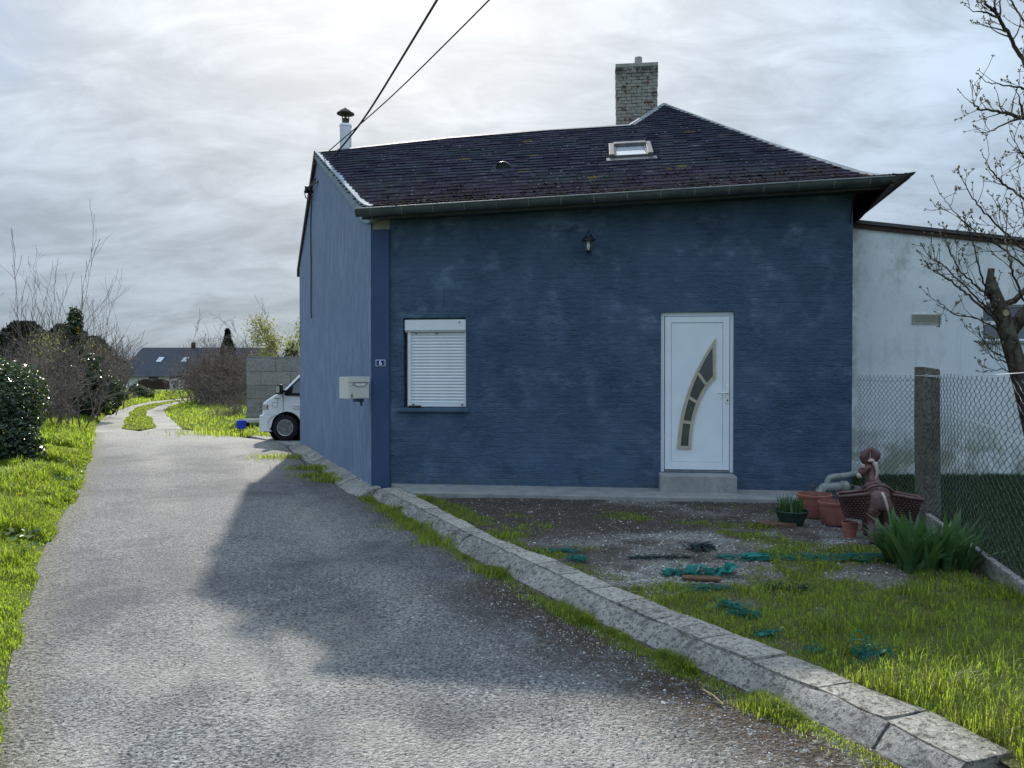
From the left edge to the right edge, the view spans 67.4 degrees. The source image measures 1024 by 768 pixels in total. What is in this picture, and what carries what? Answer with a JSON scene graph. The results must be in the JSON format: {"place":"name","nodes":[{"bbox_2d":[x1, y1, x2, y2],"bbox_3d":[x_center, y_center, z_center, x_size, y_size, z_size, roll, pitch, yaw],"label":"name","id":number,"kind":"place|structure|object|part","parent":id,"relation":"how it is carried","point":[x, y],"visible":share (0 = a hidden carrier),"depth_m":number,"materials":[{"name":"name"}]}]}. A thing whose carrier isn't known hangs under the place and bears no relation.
{"place":"outdoors","nodes":[
{"label":"outdoors","id":0,"kind":"place"},
{"bbox_2d":[0,389,186,767],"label":"grass bank","id":1,"kind":"structure","parent":0,"point":[24,596],"depth_m":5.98,"materials":[{"name":"plant"}]},
{"bbox_2d":[0,227,47,376],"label":"bare sapling","id":2,"kind":"object","parent":1,"relation":"on","point":[19,327],"visible":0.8,"depth_m":26.55,"materials":[{"name":"brown wood"}]},
{"bbox_2d":[0,292,51,461],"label":"ivy bush","id":3,"kind":"object","parent":1,"relation":"on","point":[19,424],"visible":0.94,"depth_m":13.56,"materials":[{"name":"green plant"}]},
{"bbox_2d":[0,337,88,418],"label":"bare shrub","id":4,"kind":"object","parent":1,"relation":"on","point":[53,416],"visible":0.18,"depth_m":23.69,"materials":[{"name":"brown plant"}]},
{"bbox_2d":[10,245,83,329],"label":"distant tree","id":5,"kind":"object","parent":1,"relation":"on","point":[32,292],"visible":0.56,"depth_m":76.36,"materials":[{"name":"brown plant"}]},
{"bbox_2d":[40,262,72,348],"bbox_3d":[-19.014,-2.014,31.946,1.347,6.455,0.886,0,1,30],"label":"bare sapling","id":6,"kind":"object","parent":1,"relation":"on","point":[53,308],"visible":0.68,"depth_m":31.94,"materials":[{"name":"brown plant"}]},
{"bbox_2d":[0,337,119,430],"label":"bare shrub","id":7,"kind":"object","parent":1,"relation":"on","point":[66,397],"visible":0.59,"depth_m":21.33,"materials":[{"name":"brown plant"}]},
{"bbox_2d":[48,323,91,351],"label":"conifer","id":8,"kind":"object","parent":1,"relation":"on","point":[56,324],"visible":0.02,"depth_m":54.33,"materials":[{"name":"green plant"}]},
{"bbox_2d":[26,326,115,390],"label":"bush","id":9,"kind":"object","parent":1,"relation":"on","point":[57,348],"visible":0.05,"depth_m":43.85,"materials":[{"name":"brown plant"}]},
{"bbox_2d":[0,308,142,421],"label":"bare shrub","id":10,"kind":"object","parent":1,"relation":"on","point":[57,367],"visible":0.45,"depth_m":26.06,"materials":[{"name":"brown plant"}]},
{"bbox_2d":[23,280,130,376],"bbox_3d":[-16.367,-1.415,29.688,3.680,5.222,3.988,1,1,45],"label":"bare shrub","id":11,"kind":"object","parent":1,"relation":"on","point":[74,318],"visible":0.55,"depth_m":29.42,"materials":[{"name":"brown plant"}]},
{"bbox_2d":[0,394,163,691],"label":"bank weeds","id":12,"kind":"object","parent":1,"relation":"on","point":[28,536],"visible":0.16,"depth_m":7.65,"materials":[{"name":"green plant"}]},
{"bbox_2d":[21,324,143,409],"bbox_3d":[-19.292,-0.517,35.330,5.199,4.646,5.712,0,1,21],"label":"bare shrub","id":13,"kind":"object","parent":1,"relation":"on","point":[106,350],"visible":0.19,"depth_m":36.20,"materials":[{"name":"brown plant"}]},
{"bbox_2d":[18,323,148,414],"bbox_3d":[-17.917,-0.520,30.215,4.738,3.884,6.860,0,1,32],"label":"bare shrub","id":14,"kind":"object","parent":1,"relation":"on","point":[119,362],"visible":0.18,"depth_m":31.44,"materials":[{"name":"brown plant"}]},
{"bbox_2d":[59,300,111,354],"bbox_3d":[-18.221,-1.204,32.836,1.698,4.792,1.525,0,1,17],"label":"bare sapling","id":15,"kind":"object","parent":1,"relation":"on","point":[93,330],"visible":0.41,"depth_m":32.90,"materials":[{"name":"brown plant"}]},
{"bbox_2d":[51,339,126,416],"bbox_3d":[-15.280,-0.242,27.733,2.336,2.930,2.081,0,1,13],"label":"ivy bush","id":16,"kind":"object","parent":1,"relation":"on","point":[113,407],"visible":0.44,"depth_m":27.58,"materials":[{"name":"green plant"}]},
{"bbox_2d":[45,323,146,394],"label":"bare shrub","id":17,"kind":"object","parent":1,"relation":"on","point":[128,369],"visible":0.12,"depth_m":41.98,"materials":[{"name":"brown plant"}]},
{"bbox_2d":[72,208,124,353],"bbox_3d":[-16.768,-3.077,31.375,1.776,8.589,3.155,0,1,0],"label":"bare sapling","id":18,"kind":"object","parent":1,"relation":"on","point":[91,260],"visible":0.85,"depth_m":30.72,"materials":[{"name":"brown wood"}]},
{"bbox_2d":[96,278,123,361],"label":"bare sapling","id":19,"kind":"object","parent":1,"relation":"on","point":[106,314],"visible":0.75,"depth_m":46.28,"materials":[{"name":"brown plant"}]},
{"bbox_2d":[90,335,131,380],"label":"conifer","id":20,"kind":"object","parent":1,"relation":"on","point":[107,352],"visible":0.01,"depth_m":57.96,"materials":[{"name":"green plant"}]},
{"bbox_2d":[37,390,212,447],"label":"bank grass","id":21,"kind":"structure","parent":1,"relation":"on","point":[140,399],"depth_m":30.69,"materials":[{"name":"green plant"}]},
{"bbox_2d":[128,389,137,397],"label":"bare shrub","id":22,"kind":"object","parent":1,"relation":"on","point":[133,395],"visible":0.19,"depth_m":46.08,"materials":[{"name":"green plant"}]},
{"bbox_2d":[127,380,155,398],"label":"evergreen","id":23,"kind":"object","parent":1,"relation":"on","point":[144,392],"visible":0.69,"depth_m":49.79,"materials":[{"name":"green plant"}]},
{"bbox_2d":[188,307,233,375],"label":"distant tree","id":24,"kind":"object","parent":1,"relation":"on","point":[204,337],"visible":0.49,"depth_m":62.22,"materials":[{"name":"brown plant"}]},
{"bbox_2d":[217,328,240,376],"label":"conifer","id":25,"kind":"object","parent":1,"relation":"on","point":[227,332],"visible":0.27,"depth_m":65.73,"materials":[{"name":"green plant"}]},
{"bbox_2d":[95,398,189,431],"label":"track","id":26,"kind":"structure","parent":0,"point":[162,420],"depth_m":29.19,"materials":[{"name":"grey concrete"}]},
{"bbox_2d":[121,398,192,430],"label":"grass median","id":27,"kind":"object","parent":26,"relation":"on","point":[144,418],"depth_m":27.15,"materials":[{"name":"plant"}]},
{"bbox_2d":[123,428,245,437],"bbox_3d":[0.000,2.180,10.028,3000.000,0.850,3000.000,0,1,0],"label":"ground","id":28,"kind":"structure","parent":0,"point":[210,432],"depth_m":25.29,"materials":[{"name":"soil"}]},
{"bbox_2d":[0,320,60,389],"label":"conifer","id":29,"kind":"object","parent":28,"relation":"on","point":[7,329],"visible":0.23,"depth_m":46.94,"materials":[{"name":"green plant"}]},
{"bbox_2d":[105,317,144,357],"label":"distant tree","id":30,"kind":"object","parent":28,"relation":"on","point":[126,338],"visible":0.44,"depth_m":71.06,"materials":[{"name":"brown wood"}]},
{"bbox_2d":[138,379,169,388],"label":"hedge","id":31,"kind":"object","parent":28,"relation":"on","point":[155,384],"visible":0.68,"depth_m":92.01,"materials":[{"name":"plant"}]},
{"bbox_2d":[122,342,279,389],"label":"house","id":32,"kind":"structure","parent":28,"relation":"on","point":[153,366],"depth_m":100.43,"materials":[{"name":"grey"}]},
{"bbox_2d":[148,377,157,380],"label":"window","id":33,"kind":"structure","parent":32,"relation":"in","point":[150,378],"depth_m":98.21,"materials":[{"name":"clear glass"}]},
{"bbox_2d":[141,325,266,404],"bbox_3d":[-15.168,-0.644,40.362,6.593,5.303,8.036,0,1,0],"label":"bare shrub","id":34,"kind":"object","parent":28,"relation":"on","point":[222,359],"visible":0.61,"depth_m":39.30,"materials":[{"name":"brown plant"}]},
{"bbox_2d":[171,364,243,388],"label":"hedge","id":35,"kind":"object","parent":28,"relation":"on","point":[181,378],"visible":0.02,"depth_m":84.56,"materials":[{"name":"brown plant"}]},
{"bbox_2d":[202,389,246,418],"bbox_3d":[-10.027,0.816,27.565,2.342,1.386,2.788,0,1,32],"label":"dry grass clump","id":36,"kind":"object","parent":28,"relation":"on","point":[234,408],"visible":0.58,"depth_m":27.37,"materials":[{"name":"green plant"}]},
{"bbox_2d":[212,296,268,355],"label":"distant tree","id":37,"kind":"object","parent":28,"relation":"on","point":[248,328],"visible":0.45,"depth_m":57.91,"materials":[{"name":"brown plant"}]},
{"bbox_2d":[241,312,288,356],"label":"distant tree","id":38,"kind":"object","parent":28,"relation":"on","point":[270,341],"visible":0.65,"depth_m":54.40,"materials":[{"name":"green plant"}]},
{"bbox_2d":[270,341,299,356],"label":"distant evergreen","id":39,"kind":"object","parent":28,"relation":"on","point":[291,351],"visible":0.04,"depth_m":49.74,"materials":[{"name":"green plant"}]},
{"bbox_2d":[276,317,299,356],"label":"distant tree","id":40,"kind":"object","parent":28,"relation":"on","point":[296,344],"visible":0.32,"depth_m":51.14,"materials":[{"name":"green plant"}]},
{"bbox_2d":[297,56,914,498],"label":"house","id":41,"kind":"structure","parent":28,"relation":"on","point":[685,324],"depth_m":10.80,"materials":[{"name":"blue paint"}]},
{"bbox_2d":[310,195,312,317],"bbox_3d":[-4.257,-2.687,16.294,0.032,2.572,0.296,0,1,-20],"label":"down wire","id":42,"kind":"object","parent":41,"relation":"attached to","point":[310,263],"visible":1,"depth_m":16.40,"materials":[{"name":"black metal"}]},
{"bbox_2d":[304,180,318,199],"bbox_3d":[-4.151,-3.998,15.880,0.193,0.306,0.876,0,1,-23],"label":"cable bracket","id":43,"kind":"object","parent":41,"relation":"attached to","point":[306,190],"visible":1,"depth_m":16.05,"materials":[{"name":"black metal"}]},
{"bbox_2d":[309,0,437,187],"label":"overhead cable","id":44,"kind":"object","parent":43,"relation":"attached to","point":[401,58],"visible":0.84,"depth_m":11.74,"materials":[{"name":"black rubber"}]},
{"bbox_2d":[339,377,369,405],"bbox_3d":[-2.264,0.106,10.987,0.342,0.424,0.317,-1,1,-41],"label":"mailbox","id":45,"kind":"object","parent":41,"relation":"attached to","point":[355,389],"visible":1,"depth_m":10.88,"materials":[{"name":"metal"}]},
{"bbox_2d":[349,383,368,397],"bbox_3d":[-2.168,0.089,10.878,0.311,0.216,0.007,-1,1,-41],"label":"flap door","id":46,"kind":"structure","parent":45,"relation":"in","point":[357,392],"depth_m":10.87,"materials":[{"name":"white metal"}]},
{"bbox_2d":[376,360,384,365],"bbox_3d":[-1.891,-0.303,11.041,0.142,0.090,0.012,0,1,7],"label":"number plate","id":47,"kind":"object","parent":41,"relation":"attached to","point":[380,362],"visible":1,"depth_m":11.04,"materials":[{"name":"blue metal"}]},
{"bbox_2d":[313,0,489,164],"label":"overhead cable","id":48,"kind":"object","parent":41,"relation":"attached to","point":[486,2],"visible":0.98,"depth_m":11.59,"materials":[{"name":"black rubber"}]},
{"bbox_2d":[397,318,468,411],"bbox_3d":[-1.122,-0.276,11.061,1.045,1.345,0.255,0,1,7],"label":"window","id":49,"kind":"structure","parent":41,"relation":"in","point":[436,348],"depth_m":11.04,"materials":[{"name":"white plastic"}]},
{"bbox_2d":[581,230,595,254],"bbox_3d":[1.071,-1.945,10.579,0.177,0.335,0.278,0,1,35],"label":"wall lantern","id":50,"kind":"object","parent":41,"relation":"attached to","point":[588,239],"depth_m":10.51,"materials":[{"name":"black metal"}]},
{"bbox_2d":[661,312,733,472],"bbox_3d":[2.548,0.113,10.586,0.985,2.210,0.171,0,1,7],"label":"door","id":51,"kind":"structure","parent":41,"relation":"in","point":[697,425],"depth_m":10.58,"materials":[{"name":"white plastic"}]},
{"bbox_2d":[289,442,1012,767],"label":"kerb","id":52,"kind":"structure","parent":28,"relation":"on","point":[904,734],"depth_m":4.44,"materials":[{"name":"concrete"}]},
{"bbox_2d":[852,220,1023,475],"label":"white annex","id":53,"kind":"object","parent":28,"relation":"on","point":[897,332],"visible":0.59,"depth_m":12.24,"materials":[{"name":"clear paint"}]},
{"bbox_2d":[979,305,1023,343],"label":"window","id":54,"kind":"structure","parent":53,"relation":"in","point":[1013,309],"depth_m":12.34,"materials":[{"name":"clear glass"}]},
{"bbox_2d":[163,397,271,436],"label":"grass verge","id":55,"kind":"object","parent":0,"point":[230,421],"depth_m":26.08,"materials":[{"name":"plant"}]},
{"bbox_2d":[164,351,242,403],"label":"bare shrub","id":56,"kind":"object","parent":55,"relation":"on","point":[182,399],"visible":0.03,"depth_m":43.96,"materials":[{"name":"brown plant"}]},
{"bbox_2d":[170,331,264,399],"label":"bare shrub","id":57,"kind":"object","parent":55,"relation":"on","point":[219,349],"visible":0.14,"depth_m":42.90,"materials":[{"name":"brown plant"}]},
{"bbox_2d":[173,351,287,406],"bbox_3d":[-13.226,-0.089,36.898,5.569,3.174,5.805,0,1,0],"label":"bare shrub","id":58,"kind":"object","parent":55,"relation":"on","point":[243,387],"visible":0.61,"depth_m":36.74,"materials":[{"name":"brown plant"}]},
{"bbox_2d":[236,419,246,428],"bbox_3d":[-7.863,1.159,22.306,0.301,0.285,0.300,0,1,0],"label":"bucket","id":59,"kind":"object","parent":55,"relation":"on","point":[240,424],"visible":0.97,"depth_m":22.21,"materials":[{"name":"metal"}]},
{"bbox_2d":[246,357,299,417],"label":"concrete wall","id":60,"kind":"structure","parent":55,"relation":"on","point":[266,376],"depth_m":26.00,"materials":[{"name":"grey concrete"}]},
{"bbox_2d":[246,435,299,449],"bbox_3d":[-3.000,1.517,20.821,11.000,0.165,6.400,0,1,0],"label":"parking apron","id":61,"kind":"object","parent":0,"point":[287,444],"visible":0.15,"depth_m":19.70,"materials":[{"name":"concrete"}]},
{"bbox_2d":[241,418,259,426],"bbox_3d":[-7.386,1.231,23.217,1.500,0.357,0.400,0,1,0],"label":"bench board","id":62,"kind":"object","parent":61,"relation":"on","point":[251,420],"visible":0.18,"depth_m":23.02,"materials":[{"name":"white wood"}]},
{"bbox_2d":[259,375,299,440],"bbox_3d":[-3.873,0.281,20.518,5.130,2.485,2.454,0,1,0],"label":"van","id":63,"kind":"object","parent":61,"relation":"on","point":[279,418],"visible":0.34,"depth_m":19.57,"materials":[{"name":"metal"}]},
{"bbox_3d":[-5.034,-0.150,19.592,1.110,0.800,0.114,0,1,0],"label":"side window","id":64,"kind":"part","parent":63,"relation":"part of","materials":[{"name":"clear glass"}]},
{"bbox_2d":[409,405,420,407],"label":"sill block","id":65,"kind":"structure","parent":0,"point":[414,406],"depth_m":10.99,"materials":[{"name":"grey concrete"}]},
{"bbox_2d":[0,430,905,767],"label":"road","id":66,"kind":"structure","parent":0,"point":[152,498],"depth_m":4.72,"materials":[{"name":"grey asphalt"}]},
{"bbox_2d":[148,426,458,546],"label":"roadside tufts","id":67,"kind":"object","parent":66,"relation":"on","point":[322,476],"visible":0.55,"depth_m":12.94,"materials":[{"name":"green plant"}]},
{"bbox_2d":[356,494,901,767],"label":"kerb grass","id":68,"kind":"structure","parent":66,"relation":"on","point":[765,703],"depth_m":4.58,"materials":[{"name":"green plant"}]},
{"bbox_2d":[702,689,723,704],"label":"straw stalk","id":69,"kind":"object","parent":66,"relation":"on","point":[716,698],"visible":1,"depth_m":4.04,"materials":[{"name":"beige plant"}]},
{"bbox_2d":[0,0,1023,369],"label":"sky","id":70,"kind":"structure","parent":0,"point":[190,131],"materials":[{"name":"grey"}]},
{"bbox_2d":[418,496,1023,767],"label":"garden bed","id":71,"kind":"object","parent":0,"point":[578,515],"visible":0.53,"depth_m":7.42,"materials":[{"name":"soil"}]},
{"bbox_2d":[533,544,582,551],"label":"net scrap","id":72,"kind":"object","parent":71,"relation":"on","point":[565,549],"visible":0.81,"depth_m":7.06,"materials":[{"name":"teal plastic"}]},
{"bbox_2d":[566,550,594,562],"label":"net scrap","id":73,"kind":"object","parent":71,"relation":"on","point":[582,558],"visible":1,"depth_m":6.66,"materials":[{"name":"teal plastic"}]},
{"bbox_2d":[391,484,799,503],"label":"walkway slab","id":74,"kind":"structure","parent":71,"relation":"on","point":[582,493],"depth_m":10.16,"materials":[{"name":"concrete"}]},
{"bbox_2d":[625,552,699,559],"bbox_3d":[1.327,1.515,6.772,0.649,0.047,0.229,0,1,0],"label":"net scrap","id":75,"kind":"object","parent":71,"relation":"on","point":[654,556],"visible":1,"depth_m":6.77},
{"bbox_2d":[680,538,719,551],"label":"net scrap","id":76,"kind":"object","parent":71,"relation":"on","point":[697,545],"visible":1,"depth_m":7.10,"materials":[{"name":"plastic"}]},
{"bbox_2d":[682,575,721,580],"bbox_3d":[1.499,1.534,6.075,0.300,0.020,0.100,0,1,7],"label":"wood board","id":77,"kind":"object","parent":71,"relation":"on","point":[701,577],"visible":1,"depth_m":6.05,"materials":[{"name":"brown wood"}]},
{"bbox_2d":[655,561,749,576],"bbox_3d":[1.551,1.500,6.243,0.773,0.100,0.336,0,1,0],"label":"net scrap","id":78,"kind":"object","parent":71,"relation":"on","point":[728,567],"visible":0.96,"depth_m":6.23,"materials":[{"name":"teal plastic"}]},
{"bbox_2d":[672,582,732,590],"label":"net scrap","id":79,"kind":"object","parent":71,"relation":"on","point":[709,584],"visible":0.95,"depth_m":5.81,"materials":[{"name":"teal plastic"}]},
{"bbox_2d":[411,492,1023,767],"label":"garden grass","id":80,"kind":"structure","parent":71,"relation":"on","point":[983,656],"depth_m":4.87,"materials":[{"name":"green plant"}]},
{"bbox_2d":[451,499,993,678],"bbox_3d":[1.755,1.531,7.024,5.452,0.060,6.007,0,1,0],"label":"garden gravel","id":81,"kind":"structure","parent":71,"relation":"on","point":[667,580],"depth_m":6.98,"materials":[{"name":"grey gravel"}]},
{"bbox_2d":[713,596,762,620],"bbox_3d":[1.505,1.522,5.219,0.280,0.084,0.412,0,1,-33],"label":"net scrap","id":82,"kind":"object","parent":71,"relation":"on","point":[737,605],"visible":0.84,"depth_m":5.21,"materials":[{"name":"teal plastic"}]},
{"bbox_2d":[715,552,802,560],"bbox_3d":[2.186,1.518,6.827,0.846,0.041,0.380,0,1,0],"label":"net scrap","id":83,"kind":"object","parent":71,"relation":"on","point":[729,556],"visible":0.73,"depth_m":6.78,"materials":[{"name":"teal plastic"}]},
{"bbox_2d":[749,626,783,636],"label":"net scrap","id":84,"kind":"object","parent":71,"relation":"on","point":[764,633],"visible":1,"depth_m":4.76,"materials":[{"name":"teal plastic"}]},
{"bbox_2d":[756,521,796,527],"bbox_3d":[2.823,1.498,8.203,0.360,0.040,0.200,0,1,-6],"label":"wood board","id":85,"kind":"object","parent":71,"relation":"on","point":[773,524],"visible":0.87,"depth_m":8.12,"materials":[{"name":"brown wood"}]},
{"bbox_2d":[774,493,808,525],"bbox_3d":[3.011,1.341,8.264,0.357,0.352,0.366,0,1,0],"label":"planter bowl","id":86,"kind":"object","parent":71,"relation":"on","point":[794,512],"visible":1,"depth_m":8.18,"materials":[{"name":"green plastic"}]},
{"bbox_2d":[767,579,815,592],"bbox_3d":[2.094,1.524,5.814,0.364,0.057,0.268,0,1,0],"label":"net scrap","id":87,"kind":"object","parent":71,"relation":"on","point":[804,586],"visible":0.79,"depth_m":5.80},
{"bbox_2d":[731,549,887,561],"bbox_3d":[2.744,1.506,6.813,1.629,0.041,0.461,0,1,-3],"label":"net scrap","id":88,"kind":"object","parent":71,"relation":"on","point":[751,555],"visible":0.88,"depth_m":6.77,"materials":[{"name":"teal plastic"}]},
{"bbox_2d":[796,483,832,518],"bbox_3d":[3.447,1.299,8.762,0.388,0.423,0.388,0,1,0],"label":"flower pot","id":89,"kind":"object","parent":71,"relation":"on","point":[812,498],"visible":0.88,"depth_m":8.64,"materials":[{"name":"ceramic"}]},
{"bbox_2d":[797,640,838,656],"bbox_3d":[1.756,1.529,4.436,0.227,0.056,0.196,0,1,0],"label":"net scrap","id":90,"kind":"object","parent":71,"relation":"on","point":[814,649],"visible":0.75,"depth_m":4.44,"materials":[{"name":"teal plastic"}]},
{"bbox_2d":[815,470,857,491],"bbox_3d":[4.327,1.324,9.998,0.958,0.348,0.253,0,1,-31],"label":"drain pipe","id":91,"kind":"object","parent":71,"relation":"on","point":[831,486],"visible":0.76,"depth_m":9.84,"materials":[{"name":"grey plastic"}]},
{"bbox_2d":[817,474,856,525],"bbox_3d":[3.518,1.248,8.299,0.362,0.536,0.409,-1,1,-44],"label":"flower pot","id":92,"kind":"object","parent":71,"relation":"on","point":[830,510],"visible":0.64,"depth_m":8.22,"materials":[{"name":"ceramic"}]},
{"bbox_2d":[841,520,858,537],"bbox_3d":[3.350,1.445,7.615,0.158,0.160,0.158,0,1,0],"label":"flower pot","id":93,"kind":"object","parent":71,"relation":"on","point":[849,527],"visible":1,"depth_m":7.57,"materials":[{"name":"ceramic"}]},
{"bbox_2d":[848,630,903,667],"bbox_3d":[2.031,1.456,4.222,0.333,0.186,0.294,0,1,21],"label":"net scrap","id":94,"kind":"object","parent":71,"relation":"on","point":[866,652],"visible":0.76,"depth_m":4.24,"materials":[{"name":"teal plastic"}]},
{"bbox_2d":[836,447,924,543],"bbox_3d":[3.565,1.079,7.502,0.771,0.886,0.606,0,1,15],"label":"donkey planter","id":95,"kind":"object","parent":71,"relation":"on","point":[874,496],"visible":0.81,"depth_m":7.37,"materials":[{"name":"ceramic"}]},
{"bbox_2d":[913,367,940,522],"bbox_3d":[4.519,0.754,8.360,0.218,1.883,0.204,0,1,0],"label":"fence post","id":96,"kind":"object","parent":71,"relation":"on","point":[923,431],"visible":0.85,"depth_m":8.27,"materials":[{"name":"concrete"}]},
{"bbox_2d":[858,505,1007,573],"bbox_3d":[3.508,1.283,6.479,1.075,0.547,0.879,0,1,0],"label":"iris clump","id":97,"kind":"object","parent":71,"relation":"on","point":[903,545],"visible":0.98,"depth_m":6.28,"materials":[{"name":"green plant"}]},
{"bbox_2d":[852,472,1023,578],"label":"neighbour lawn","id":98,"kind":"structure","parent":0,"point":[985,520],"depth_m":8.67,"materials":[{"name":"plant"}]},
{"bbox_2d":[912,0,1023,434],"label":"bare tree","id":99,"kind":"object","parent":98,"relation":"on","point":[1008,328],"visible":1,"depth_m":8.64,"materials":[{"name":"brown plant"}]},
{"bbox_2d":[925,513,1023,597],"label":"gravel board","id":100,"kind":"object","parent":98,"relation":"on","point":[991,567],"visible":0.43,"depth_m":6.10,"materials":[{"name":"concrete"}]},
{"bbox_2d":[857,372,1023,578],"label":"chain link fence","id":101,"kind":"object","parent":100,"relation":"on","point":[942,439],"visible":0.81,"depth_m":7.00,"materials":[{"name":"metal"}]}
]}

